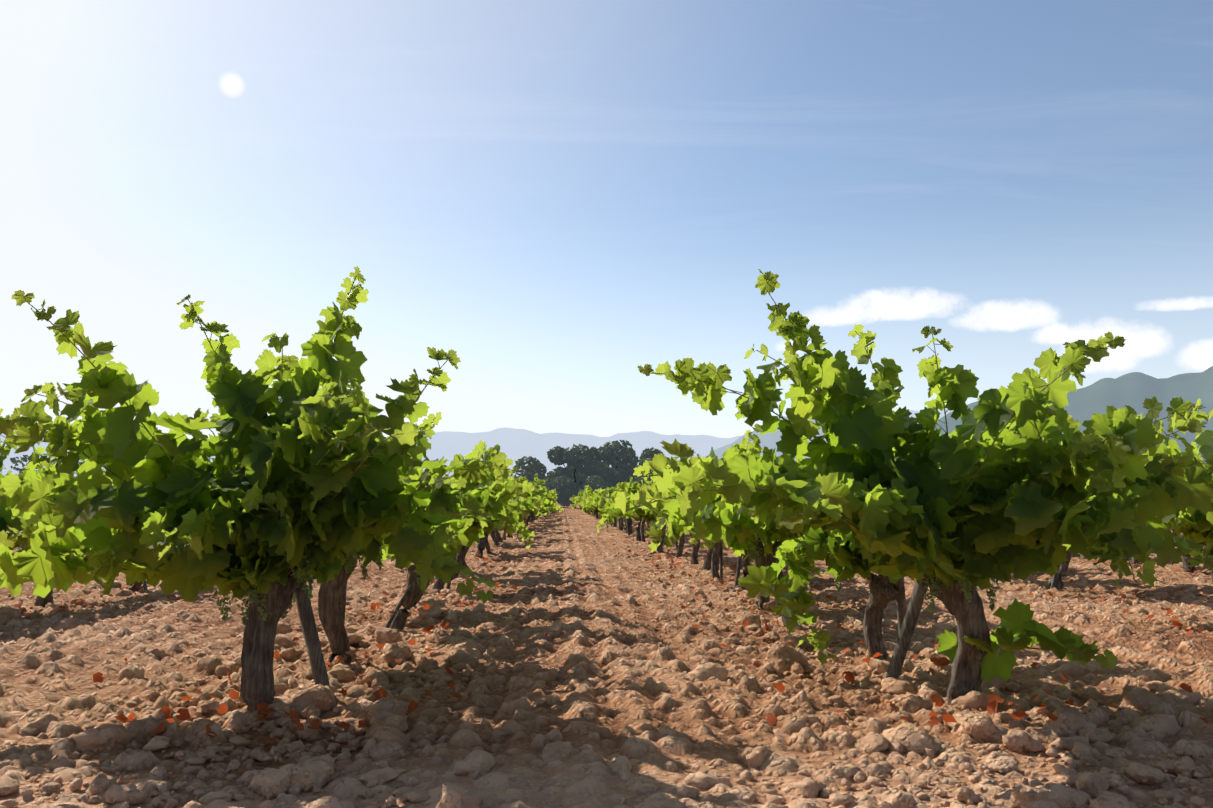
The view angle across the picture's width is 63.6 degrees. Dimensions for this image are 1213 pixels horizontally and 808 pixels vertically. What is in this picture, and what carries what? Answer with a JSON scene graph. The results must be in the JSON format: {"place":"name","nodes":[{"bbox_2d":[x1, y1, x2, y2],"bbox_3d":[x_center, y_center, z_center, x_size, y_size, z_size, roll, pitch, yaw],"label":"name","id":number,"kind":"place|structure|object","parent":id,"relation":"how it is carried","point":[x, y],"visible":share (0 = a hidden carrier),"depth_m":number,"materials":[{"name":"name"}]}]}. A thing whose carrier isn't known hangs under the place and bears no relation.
{"place":"outdoors","nodes":[
{"label":"outdoors","id":0,"kind":"place"},
{"bbox_2d":[0,408,953,476],"bbox_3d":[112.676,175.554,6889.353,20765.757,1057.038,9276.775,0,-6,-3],"label":"mountains","id":1,"kind":"structure","parent":0,"point":[515,444],"depth_m":7758.67,"materials":[{"name":"blue"}]},
{"bbox_2d":[0,502,1212,807],"label":"soil","id":2,"kind":"structure","parent":0,"point":[642,648],"depth_m":4.95,"materials":[{"name":"brown soil"}]},
{"bbox_2d":[16,457,678,524],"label":"vine leaves","id":3,"kind":"object","parent":2,"relation":"on","point":[606,494],"visible":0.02,"depth_m":28.69,"materials":[{"name":"green plant"}]},
{"bbox_2d":[9,440,721,507],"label":"trees","id":4,"kind":"object","parent":2,"relation":"on","point":[594,469],"materials":[{"name":"green plant"}]},
{"bbox_2d":[538,485,598,515],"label":"vine leaves","id":5,"kind":"object","parent":2,"relation":"on","point":[579,500],"visible":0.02,"depth_m":60.58,"materials":[{"name":"green plant"}]},
{"bbox_2d":[0,420,1212,568],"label":"vine leaves","id":6,"kind":"object","parent":2,"relation":"on","point":[1198,523],"visible":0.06,"depth_m":8.56,"materials":[{"name":"green plant"}]},
{"bbox_2d":[1,276,1211,658],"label":"vine shoots","id":7,"kind":"object","parent":2,"relation":"on","point":[617,482],"visible":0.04,"depth_m":4.32,"materials":[{"name":"green plant"}]},
{"bbox_2d":[0,530,1212,807],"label":"stones","id":8,"kind":"object","parent":2,"relation":"on","point":[1078,730],"depth_m":3.93,"materials":[{"name":"brown stone"}]},
{"bbox_2d":[7,549,1212,742],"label":"fallen leaves","id":9,"kind":"object","parent":8,"relation":"on","point":[994,700],"visible":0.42,"depth_m":4.63,"materials":[{"name":"orange plant"}]},
{"bbox_2d":[18,517,1211,624],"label":"grape vines","id":10,"kind":"object","parent":2,"relation":"on","point":[965,589],"visible":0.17,"depth_m":4.55,"materials":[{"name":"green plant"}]},
{"bbox_2d":[143,414,1088,687],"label":"vine stakes","id":11,"kind":"object","parent":2,"relation":"in","point":[907,618],"depth_m":4.92,"materials":[{"name":"brown wood"}]},
{"bbox_2d":[23,506,1212,712],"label":"grapevine trunks","id":12,"kind":"object","parent":2,"relation":"on","point":[257,675],"visible":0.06,"depth_m":5.67,"materials":[{"name":"brown wood"}]},
{"bbox_2d":[0,266,1212,682],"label":"vine leaves","id":13,"kind":"object","parent":12,"relation":"attached to","point":[234,534],"visible":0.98,"depth_m":4.33,"materials":[{"name":"green plant"}]},
{"bbox_2d":[0,0,1212,438],"label":"sky","id":14,"kind":"structure","parent":0,"point":[563,198],"materials":[{"name":"blue"}]},
{"bbox_2d":[707,416,826,460],"bbox_3d":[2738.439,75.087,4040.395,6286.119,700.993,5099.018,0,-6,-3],"label":"hill","id":15,"kind":"structure","parent":0,"point":[769,440],"depth_m":4464.50,"materials":[{"name":"blue"}]},
{"bbox_2d":[913,366,1212,463],"bbox_3d":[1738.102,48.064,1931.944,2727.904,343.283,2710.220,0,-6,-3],"label":"mountains","id":16,"kind":"structure","parent":0,"point":[1134,390],"depth_m":2010.22,"materials":[{"name":"blue"}]}
]}

